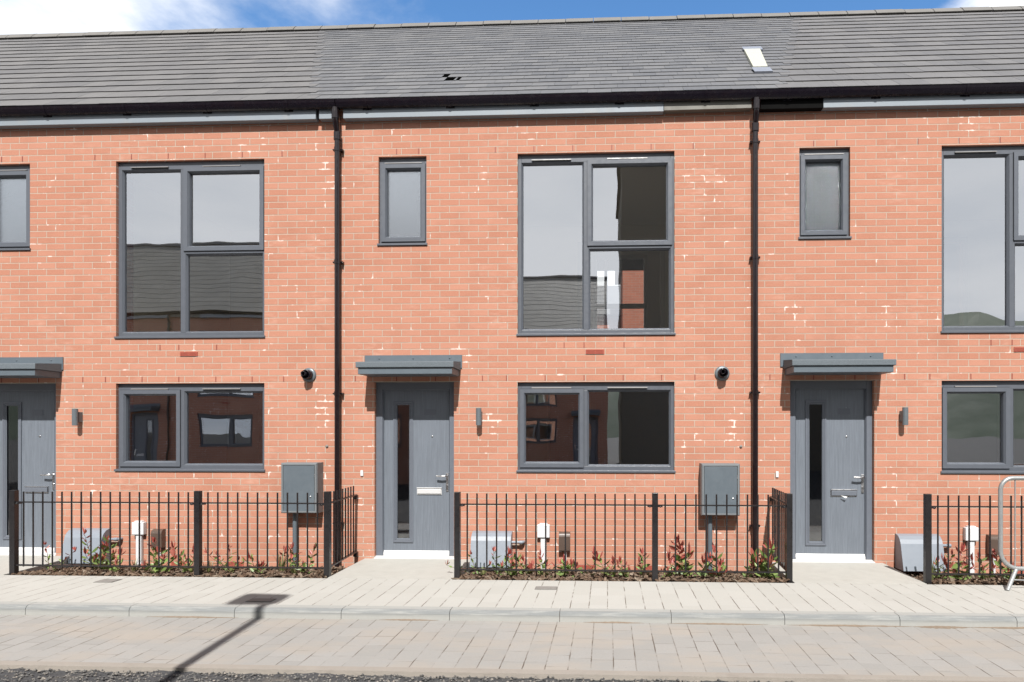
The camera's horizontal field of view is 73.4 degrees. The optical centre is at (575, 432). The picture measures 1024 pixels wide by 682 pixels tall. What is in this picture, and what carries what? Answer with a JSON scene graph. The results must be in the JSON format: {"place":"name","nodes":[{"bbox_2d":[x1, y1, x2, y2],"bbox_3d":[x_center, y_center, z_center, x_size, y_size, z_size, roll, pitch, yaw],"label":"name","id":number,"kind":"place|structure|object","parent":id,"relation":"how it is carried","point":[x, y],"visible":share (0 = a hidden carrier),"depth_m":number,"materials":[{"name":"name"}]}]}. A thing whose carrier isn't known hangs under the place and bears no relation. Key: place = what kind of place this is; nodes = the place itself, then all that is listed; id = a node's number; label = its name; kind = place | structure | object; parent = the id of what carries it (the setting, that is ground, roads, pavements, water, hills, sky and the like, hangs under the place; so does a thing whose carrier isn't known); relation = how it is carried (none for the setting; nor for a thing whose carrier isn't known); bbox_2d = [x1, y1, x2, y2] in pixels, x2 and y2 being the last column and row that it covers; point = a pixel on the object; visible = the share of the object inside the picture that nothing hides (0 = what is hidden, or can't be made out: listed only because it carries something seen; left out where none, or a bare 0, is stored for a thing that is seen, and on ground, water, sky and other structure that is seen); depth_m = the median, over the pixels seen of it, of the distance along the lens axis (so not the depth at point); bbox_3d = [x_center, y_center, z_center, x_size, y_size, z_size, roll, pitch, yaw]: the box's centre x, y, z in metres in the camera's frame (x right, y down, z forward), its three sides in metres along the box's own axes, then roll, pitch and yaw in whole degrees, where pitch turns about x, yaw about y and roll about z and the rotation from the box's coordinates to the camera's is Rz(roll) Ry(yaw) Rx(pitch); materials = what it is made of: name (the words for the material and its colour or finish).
{"place":"outdoors","nodes":[
{"label":"outdoors","id":0,"kind":"place"},
{"bbox_2d":[0,555,82,574],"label":"path","id":1,"kind":"structure","parent":0,"point":[4,564],"depth_m":7.79,"materials":[{"name":"concrete"}]},
{"bbox_2d":[11,564,348,577],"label":"bark mulch","id":2,"kind":"object","parent":0,"point":[178,572],"visible":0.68,"depth_m":7.13,"materials":[{"name":"brown wood"}]},
{"bbox_2d":[41,541,76,570],"bbox_3d":[-5.596,1.339,7.407,0.096,0.377,0.339,0,0,31],"label":"shrub","id":3,"kind":"object","parent":2,"relation":"on","point":[49,556],"visible":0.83,"depth_m":7.33,"materials":[{"name":"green plant"}]},
{"bbox_2d":[82,527,108,569],"bbox_3d":[-5.287,1.293,7.513,0.258,0.513,0.352,0,0,-35],"label":"shrub","id":4,"kind":"object","parent":2,"relation":"on","point":[86,551],"visible":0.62,"depth_m":7.51,"materials":[{"name":"green plant"}]},
{"bbox_2d":[93,535,119,569],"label":"shrub","id":5,"kind":"object","parent":2,"relation":"on","point":[105,538],"visible":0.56,"depth_m":7.43,"materials":[{"name":"green plant"}]},
{"bbox_2d":[89,548,125,572],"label":"shrub","id":6,"kind":"object","parent":2,"relation":"on","point":[115,562],"visible":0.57,"depth_m":7.27,"materials":[{"name":"green plant"}]},
{"bbox_2d":[131,557,143,571],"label":"grass tuft","id":7,"kind":"object","parent":2,"relation":"on","point":[135,563],"visible":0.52,"depth_m":7.37,"materials":[{"name":"green plant"}]},
{"bbox_2d":[141,547,175,572],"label":"shrub","id":8,"kind":"object","parent":2,"relation":"on","point":[172,552],"visible":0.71,"depth_m":7.32,"materials":[{"name":"green plant"}]},
{"bbox_2d":[146,537,176,570],"bbox_3d":[-4.596,1.357,7.539,0.306,0.409,0.222,0,0,3],"label":"shrub","id":9,"kind":"object","parent":2,"relation":"on","point":[153,548],"visible":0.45,"depth_m":7.58,"materials":[{"name":"green plant"}]},
{"bbox_2d":[9,486,357,577],"bbox_3d":[-4.188,1.068,7.559,3.402,0.924,1.029,0,0,3],"label":"railing","id":10,"kind":"object","parent":2,"relation":"on","point":[15,502],"visible":0.92,"depth_m":7.09,"materials":[{"name":"black metal"}]},
{"bbox_2d":[174,550,193,572],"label":"shrub","id":11,"kind":"object","parent":2,"relation":"on","point":[181,562],"visible":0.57,"depth_m":7.28,"materials":[{"name":"green plant"}]},
{"bbox_2d":[184,544,193,568],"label":"shrub","id":12,"kind":"object","parent":2,"relation":"on","point":[190,560],"visible":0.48,"depth_m":7.51,"materials":[{"name":"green plant"}]},
{"bbox_2d":[202,560,214,571],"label":"grass tuft","id":13,"kind":"object","parent":2,"relation":"on","point":[208,569],"visible":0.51,"depth_m":7.22,"materials":[{"name":"green plant"}]},
{"bbox_2d":[213,551,239,572],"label":"shrub","id":14,"kind":"object","parent":2,"relation":"on","point":[226,569],"visible":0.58,"depth_m":7.26,"materials":[{"name":"green plant"}]},
{"bbox_2d":[204,545,249,570],"bbox_3d":[-3.793,1.390,7.493,0.639,0.350,0.187,0,0,12],"label":"shrub","id":15,"kind":"object","parent":2,"relation":"on","point":[205,551],"visible":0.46,"depth_m":7.51,"materials":[{"name":"green plant"}]},
{"bbox_2d":[245,553,268,573],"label":"shrub","id":16,"kind":"object","parent":2,"relation":"on","point":[256,569],"visible":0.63,"depth_m":7.24,"materials":[{"name":"green plant"}]},
{"bbox_2d":[269,546,290,571],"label":"grass tuft","id":17,"kind":"object","parent":2,"relation":"on","point":[283,564],"visible":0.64,"depth_m":7.29,"materials":[{"name":"green plant"}]},
{"bbox_2d":[278,542,301,571],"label":"shrub","id":18,"kind":"object","parent":2,"relation":"on","point":[292,553],"visible":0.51,"depth_m":7.55,"materials":[{"name":"green plant"}]},
{"bbox_2d":[288,562,299,573],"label":"grass tuft","id":19,"kind":"object","parent":2,"relation":"on","point":[293,570],"visible":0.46,"depth_m":7.13,"materials":[{"name":"green plant"}]},
{"bbox_2d":[290,543,318,573],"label":"shrub","id":20,"kind":"object","parent":2,"relation":"on","point":[310,552],"visible":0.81,"depth_m":7.25,"materials":[{"name":"green plant"}]},
{"bbox_2d":[0,667,792,681],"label":"road","id":21,"kind":"structure","parent":0,"point":[58,674],"depth_m":4.41,"materials":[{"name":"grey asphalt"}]},
{"bbox_2d":[328,558,472,579],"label":"path","id":22,"kind":"structure","parent":0,"point":[369,568],"depth_m":7.34,"materials":[{"name":"concrete"}]},
{"bbox_2d":[0,615,1023,676],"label":"road strip","id":23,"kind":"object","parent":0,"point":[868,650],"visible":0.75,"depth_m":5.00,"materials":[{"name":"grey concrete"}]},
{"bbox_2d":[0,575,1023,613],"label":"pavement","id":24,"kind":"structure","parent":0,"point":[918,598],"depth_m":6.27,"materials":[{"name":"grey concrete"}]},
{"bbox_2d":[93,579,121,582],"bbox_3d":[-4.652,1.486,6.795,0.190,0.027,0.150,0,0,3],"label":"cover plate","id":25,"kind":"object","parent":24,"relation":"on","point":[107,580],"visible":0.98,"depth_m":6.77,"materials":[{"name":"concrete"}]},
{"bbox_2d":[246,598,275,601],"bbox_3d":[-2.764,1.486,6.006,0.225,0.027,0.120,0,0,3],"label":"cover plate","id":26,"kind":"object","parent":24,"relation":"on","point":[261,599],"visible":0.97,"depth_m":6.00,"materials":[{"name":"metal"}]},
{"bbox_2d":[535,586,557,589],"bbox_3d":[-0.277,1.486,6.478,0.210,0.027,0.125,0,0,3],"label":"cover plate","id":27,"kind":"object","parent":24,"relation":"on","point":[546,587],"visible":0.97,"depth_m":6.47,"materials":[{"name":"metal"}]},
{"bbox_2d":[998,476,1023,590],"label":"crowd barrier","id":28,"kind":"object","parent":24,"relation":"on","point":[1014,567],"visible":0.99,"depth_m":6.48,"materials":[{"name":"metal"}]},
{"bbox_2d":[0,0,1023,285],"label":"sky","id":29,"kind":"structure","parent":0,"point":[16,16],"materials":[{"name":"blue"}]},
{"bbox_2d":[150,616,1023,628],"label":"dirt","id":30,"kind":"structure","parent":0,"point":[946,627],"depth_m":5.54,"materials":[{"name":"soil"}]},
{"bbox_2d":[597,271,643,328],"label":"house","id":31,"kind":"structure","parent":0,"point":[629,289],"depth_m":20.32,"materials":[{"name":"red brick"}]},
{"bbox_2d":[451,568,789,582],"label":"bark mulch","id":32,"kind":"object","parent":0,"point":[633,576],"visible":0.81,"depth_m":6.89,"materials":[{"name":"brown wood"}]},
{"bbox_2d":[445,550,490,575],"bbox_3d":[-1.103,1.377,7.110,0.493,0.304,0.120,0,0,8],"label":"shrub","id":33,"kind":"object","parent":32,"relation":"on","point":[477,572],"visible":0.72,"depth_m":7.12,"materials":[{"name":"green plant"}]},
{"bbox_2d":[491,546,511,574],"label":"shrub","id":34,"kind":"object","parent":32,"relation":"on","point":[501,565],"visible":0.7,"depth_m":7.28,"materials":[{"name":"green plant"}]},
{"bbox_2d":[503,547,524,575],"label":"shrub","id":35,"kind":"object","parent":32,"relation":"on","point":[509,573],"visible":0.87,"depth_m":7.07,"materials":[{"name":"green plant"}]},
{"bbox_2d":[513,551,544,573],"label":"shrub","id":36,"kind":"object","parent":32,"relation":"on","point":[530,566],"visible":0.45,"depth_m":7.27,"materials":[{"name":"green plant"}]},
{"bbox_2d":[531,549,561,576],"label":"shrub","id":37,"kind":"object","parent":32,"relation":"on","point":[543,565],"visible":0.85,"depth_m":7.12,"materials":[{"name":"green plant"}]},
{"bbox_2d":[555,554,577,576],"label":"shrub","id":38,"kind":"object","parent":32,"relation":"on","point":[564,573],"visible":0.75,"depth_m":7.04,"materials":[{"name":"green plant"}]},
{"bbox_2d":[571,552,597,574],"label":"shrub","id":39,"kind":"object","parent":32,"relation":"on","point":[581,572],"visible":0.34,"depth_m":7.32,"materials":[{"name":"green plant"}]},
{"bbox_2d":[592,545,616,576],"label":"shrub","id":40,"kind":"object","parent":32,"relation":"on","point":[599,558],"visible":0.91,"depth_m":6.94,"materials":[{"name":"green plant"}]},
{"bbox_2d":[616,557,629,576],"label":"shrub","id":41,"kind":"object","parent":32,"relation":"on","point":[622,566],"visible":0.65,"depth_m":7.03,"materials":[{"name":"green plant"}]},
{"bbox_2d":[454,487,792,582],"bbox_3d":[0.507,1.068,7.339,3.427,0.924,1.029,0,0,3],"label":"railing","id":42,"kind":"object","parent":32,"relation":"on","point":[782,519],"visible":0.88,"depth_m":6.85,"materials":[{"name":"black metal"}]},
{"bbox_2d":[636,547,649,575],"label":"shrub","id":43,"kind":"object","parent":32,"relation":"on","point":[640,561],"visible":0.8,"depth_m":7.18,"materials":[{"name":"green plant"}]},
{"bbox_2d":[660,559,680,576],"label":"shrub","id":44,"kind":"object","parent":32,"relation":"on","point":[669,568],"visible":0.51,"depth_m":7.01,"materials":[{"name":"green plant"}]},
{"bbox_2d":[667,534,695,576],"bbox_3d":[1.120,1.309,7.177,0.317,0.479,0.256,0,0,3],"label":"shrub","id":45,"kind":"object","parent":32,"relation":"on","point":[680,559],"visible":0.79,"depth_m":7.18,"materials":[{"name":"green plant"}]},
{"bbox_2d":[694,553,727,576],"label":"shrub","id":46,"kind":"object","parent":32,"relation":"on","point":[720,568],"visible":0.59,"depth_m":6.95,"materials":[{"name":"green plant"}]},
{"bbox_2d":[708,542,727,576],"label":"shrub","id":47,"kind":"object","parent":32,"relation":"on","point":[721,562],"visible":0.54,"depth_m":7.20,"materials":[{"name":"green plant"}]},
{"bbox_2d":[741,551,763,576],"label":"shrub","id":48,"kind":"object","parent":32,"relation":"on","point":[752,563],"visible":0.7,"depth_m":6.98,"materials":[{"name":"green plant"}]},
{"bbox_2d":[748,538,779,578],"bbox_3d":[1.929,1.287,6.979,0.274,0.462,0.346,0,0,-38],"label":"shrub","id":49,"kind":"object","parent":32,"relation":"on","point":[763,564],"visible":0.66,"depth_m":6.96,"materials":[{"name":"green plant"}]},
{"bbox_2d":[770,562,925,583],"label":"path","id":50,"kind":"structure","parent":0,"point":[852,573],"depth_m":7.14,"materials":[{"name":"concrete"}]},
{"bbox_2d":[903,572,1023,584],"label":"bark mulch","id":51,"kind":"object","parent":0,"point":[995,580],"visible":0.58,"depth_m":6.73,"materials":[{"name":"brown wood"}]},
{"bbox_2d":[922,558,935,579],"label":"grass tuft","id":52,"kind":"object","parent":51,"relation":"on","point":[933,566],"visible":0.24,"depth_m":6.89,"materials":[{"name":"green plant"}]},
{"bbox_2d":[933,549,954,578],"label":"shrub","id":53,"kind":"object","parent":51,"relation":"on","point":[935,562],"visible":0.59,"depth_m":6.99,"materials":[{"name":"green plant"}]},
{"bbox_2d":[941,543,973,579],"bbox_3d":[3.863,1.317,6.904,0.288,0.429,0.196,0,0,32],"label":"shrub","id":54,"kind":"object","parent":51,"relation":"on","point":[954,568],"visible":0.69,"depth_m":6.88,"materials":[{"name":"green plant"}]},
{"bbox_2d":[923,494,1023,583],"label":"railing","id":55,"kind":"object","parent":51,"relation":"on","point":[928,507],"visible":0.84,"depth_m":6.69,"materials":[{"name":"black metal"}]},
{"bbox_2d":[971,553,997,578],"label":"shrub","id":56,"kind":"object","parent":51,"relation":"on","point":[983,571],"visible":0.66,"depth_m":6.97,"materials":[{"name":"green plant"}]},
{"bbox_2d":[992,549,1019,578],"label":"shrub","id":57,"kind":"object","parent":51,"relation":"on","point":[1005,568],"visible":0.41,"depth_m":7.07,"materials":[{"name":"green plant"}]},
{"label":"ground","id":58,"kind":"structure","parent":0,"visible":0},
{"bbox_2d":[0,30,163,86],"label":"terraced house","id":59,"kind":"structure","parent":58,"relation":"on","point":[24,56],"depth_m":11.28,"materials":[{"name":"grey tile"}]},
{"bbox_2d":[0,22,429,566],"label":"terraced house","id":60,"kind":"structure","parent":58,"relation":"on","point":[171,262],"depth_m":8.15,"materials":[{"name":"red brick"}]},
{"bbox_2d":[0,165,30,250],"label":"window","id":61,"kind":"structure","parent":60,"relation":"in","point":[14,179],"depth_m":8.28,"materials":[{"name":"grey glass"}]},
{"bbox_2d":[0,383,55,555],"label":"door","id":62,"kind":"structure","parent":60,"relation":"in","point":[36,403],"depth_m":8.28,"materials":[{"name":"wood"}]},
{"bbox_2d":[72,409,82,425],"bbox_3d":[-5.912,-0.178,8.097,0.065,0.200,0.117,0,0,3],"label":"wall light","id":63,"kind":"object","parent":60,"relation":"attached to","point":[77,416],"visible":1,"depth_m":8.06,"materials":[{"name":"silver metal"}]},
{"bbox_2d":[60,528,122,563],"bbox_3d":[-5.691,1.333,8.027,0.603,0.383,0.237,0,0,3],"label":"gas meter box","id":64,"kind":"object","parent":60,"relation":"attached to","point":[76,541],"visible":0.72,"depth_m":7.99,"materials":[{"name":"white plastic"}]},
{"bbox_2d":[132,520,145,564],"bbox_3d":[-5.169,1.334,8.089,0.144,0.572,0.062,0,0,3],"label":"junction box","id":65,"kind":"object","parent":60,"relation":"attached to","point":[135,527],"visible":0.84,"depth_m":8.07,"materials":[{"name":"white plastic"}]},
{"bbox_2d":[151,529,165,562],"bbox_3d":[-4.927,1.383,8.067,0.128,0.475,0.084,0,0,3],"label":"cable cover","id":66,"kind":"object","parent":60,"relation":"attached to","point":[154,532],"visible":0.51,"depth_m":8.03,"materials":[{"name":"brown plastic"}]},
{"bbox_2d":[114,160,264,338],"bbox_3d":[-4.568,-2.170,8.149,1.832,2.112,0.148,0,0,3],"label":"window","id":67,"kind":"structure","parent":60,"relation":"in","point":[187,169],"depth_m":8.14,"materials":[{"name":"grey plastic"}]},
{"bbox_2d":[114,383,264,471],"bbox_3d":[-4.568,-0.058,8.149,1.832,1.044,0.148,0,0,3],"label":"window","id":68,"kind":"structure","parent":60,"relation":"in","point":[181,391],"depth_m":8.14,"materials":[{"name":"grey plastic"}]},
{"bbox_2d":[281,462,322,562],"bbox_3d":[-3.176,0.986,7.935,0.426,1.268,0.184,0,0,3],"label":"electricity meter box","id":69,"kind":"object","parent":60,"relation":"attached to","point":[302,479],"visible":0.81,"depth_m":7.85,"materials":[{"name":"metal"}]},
{"bbox_2d":[283,466,314,510],"bbox_3d":[-3.177,0.652,7.852,0.369,0.536,0.019,0,0,3],"label":"door","id":70,"kind":"structure","parent":69,"relation":"in","point":[300,480],"depth_m":7.85,"materials":[{"name":"metal"}]},
{"bbox_2d":[0,661,1023,681],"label":"road edging","id":71,"kind":"object","parent":58,"relation":"on","point":[427,672],"visible":0.75,"depth_m":4.45,"materials":[{"name":"beige concrete"}]},
{"bbox_2d":[308,15,799,570],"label":"terraced house","id":72,"kind":"structure","parent":58,"relation":"on","point":[510,189],"depth_m":7.94,"materials":[{"name":"red brick"}]},
{"bbox_2d":[377,158,427,245],"bbox_3d":[-2.017,-2.699,8.029,0.592,1.041,0.148,0,0,3],"label":"window","id":73,"kind":"structure","parent":72,"relation":"in","point":[403,181],"depth_m":8.05,"materials":[{"name":"grey glass"}]},
{"bbox_2d":[374,382,453,558],"bbox_3d":[-1.879,0.746,8.029,0.948,2.668,0.155,0,0,3],"label":"door","id":74,"kind":"structure","parent":72,"relation":"in","point":[431,404],"depth_m":8.05,"materials":[{"name":"grey wood"}]},
{"bbox_2d":[476,408,481,424],"bbox_3d":[-1.111,-0.178,7.872,0.065,0.200,0.117,0,0,3],"label":"wall light","id":75,"kind":"object","parent":72,"relation":"attached to","point":[478,416],"visible":1,"depth_m":7.82,"materials":[{"name":"silver metal"}]},
{"bbox_2d":[470,531,524,567],"bbox_3d":[-0.889,1.333,7.802,0.603,0.383,0.237,0,0,3],"label":"gas meter box","id":76,"kind":"object","parent":72,"relation":"attached to","point":[501,544],"visible":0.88,"depth_m":7.76,"materials":[{"name":"white plastic"}]},
{"bbox_2d":[537,523,549,568],"bbox_3d":[-0.367,1.334,7.865,0.144,0.572,0.062,0,0,3],"label":"junction box","id":77,"kind":"object","parent":72,"relation":"attached to","point":[541,530],"visible":0.83,"depth_m":7.84,"materials":[{"name":"white plastic"}]},
{"bbox_2d":[559,532,569,568],"bbox_3d":[-0.125,1.383,7.842,0.128,0.475,0.084,0,0,3],"label":"cable cover","id":78,"kind":"object","parent":72,"relation":"attached to","point":[561,541],"visible":0.69,"depth_m":7.80,"materials":[{"name":"brown plastic"}]},
{"bbox_2d":[581,234,581,328],"bbox_3d":[0.120,-2.005,10.786,0.040,2.030,0.720,0,0,3],"label":"inner door","id":79,"kind":"structure","parent":72,"relation":"in","point":[581,234],"depth_m":10.43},
{"bbox_2d":[516,152,675,335],"bbox_3d":[0.234,-2.170,7.924,1.832,2.112,0.148,0,0,3],"label":"window","id":80,"kind":"structure","parent":72,"relation":"in","point":[588,162],"depth_m":7.90,"materials":[{"name":"grey plastic"}]},
{"bbox_2d":[516,382,675,472],"bbox_3d":[0.234,-0.058,7.924,1.832,1.044,0.148,0,0,3],"label":"window","id":81,"kind":"structure","parent":72,"relation":"in","point":[582,389],"depth_m":7.91,"materials":[{"name":"grey plastic"}]},
{"bbox_2d":[593,255,647,329],"bbox_3d":[0.835,-2.350,12.685,1.000,1.860,0.080,0,0,3],"label":"rear window","id":82,"kind":"structure","parent":72,"relation":"in","point":[596,306],"depth_m":12.65,"materials":[{"name":"white plastic"}]},
{"bbox_2d":[699,463,739,569],"bbox_3d":[1.626,0.986,7.710,0.426,1.268,0.184,0,0,3],"label":"electricity meter box","id":83,"kind":"object","parent":72,"relation":"attached to","point":[721,480],"visible":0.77,"depth_m":7.62,"materials":[{"name":"metal"}]},
{"bbox_2d":[704,467,737,512],"bbox_3d":[1.625,0.652,7.627,0.369,0.536,0.019,0,0,3],"label":"door","id":84,"kind":"structure","parent":83,"relation":"in","point":[721,481],"depth_m":7.62,"materials":[{"name":"metal"}]},
{"bbox_2d":[704,7,1023,573],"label":"terraced house","id":85,"kind":"structure","parent":58,"relation":"on","point":[891,214],"depth_m":7.75,"materials":[{"name":"red brick"}]},
{"bbox_2d":[798,148,851,239],"bbox_3d":[2.829,-2.711,7.802,0.592,1.041,0.148,0,0,3],"label":"window","id":86,"kind":"structure","parent":85,"relation":"in","point":[823,173],"depth_m":7.82,"materials":[{"name":"grey glass"}]},
{"bbox_2d":[790,381,874,562],"bbox_3d":[2.912,0.746,7.805,0.948,2.668,0.155,0,0,3],"label":"door","id":87,"kind":"structure","parent":85,"relation":"in","point":[846,406],"depth_m":7.83,"materials":[{"name":"wood"}]},
{"bbox_2d":[900,407,907,424],"bbox_3d":[3.681,-0.178,7.647,0.065,0.200,0.117,0,0,3],"label":"wall light","id":88,"kind":"object","parent":85,"relation":"attached to","point":[904,416],"visible":1,"depth_m":7.60,"materials":[{"name":"silver metal"}]},
{"bbox_2d":[895,533,951,571],"bbox_3d":[3.902,1.333,7.577,0.603,0.383,0.237,0,0,3],"label":"gas meter box","id":89,"kind":"object","parent":85,"relation":"attached to","point":[908,552],"visible":0.66,"depth_m":7.54,"materials":[{"name":"white plastic"}]},
{"bbox_2d":[963,526,978,572],"bbox_3d":[4.424,1.334,7.640,0.144,0.572,0.062,0,0,3],"label":"junction box","id":90,"kind":"object","parent":85,"relation":"attached to","point":[974,533],"visible":0.73,"depth_m":7.62,"materials":[{"name":"white plastic"}]},
{"bbox_2d":[941,146,1023,333],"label":"window","id":91,"kind":"structure","parent":85,"relation":"in","point":[1012,155],"depth_m":7.70,"materials":[{"name":"grey plastic"}]},
{"bbox_2d":[941,381,1023,473],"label":"window","id":92,"kind":"structure","parent":85,"relation":"in","point":[1006,389],"depth_m":7.70,"materials":[{"name":"grey plastic"}]},
{"bbox_2d":[986,534,997,572],"bbox_3d":[4.667,1.383,7.617,0.128,0.475,0.084,0,0,3],"label":"cable cover","id":93,"kind":"object","parent":85,"relation":"attached to","point":[994,541],"visible":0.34,"depth_m":7.59,"materials":[{"name":"brown plastic"}]},
{"bbox_2d":[991,6,1023,20],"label":"terraced house","id":94,"kind":"structure","parent":58,"relation":"on","point":[1015,12],"depth_m":11.46,"materials":[{"name":"grey tile"}]},
{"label":"kerb bed","id":95,"kind":"structure","parent":58,"relation":"on","visible":0},
{"bbox_2d":[0,601,1023,626],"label":"kerb","id":96,"kind":"structure","parent":95,"relation":"on","point":[912,619],"depth_m":5.66,"materials":[{"name":"grey concrete"}]}
]}

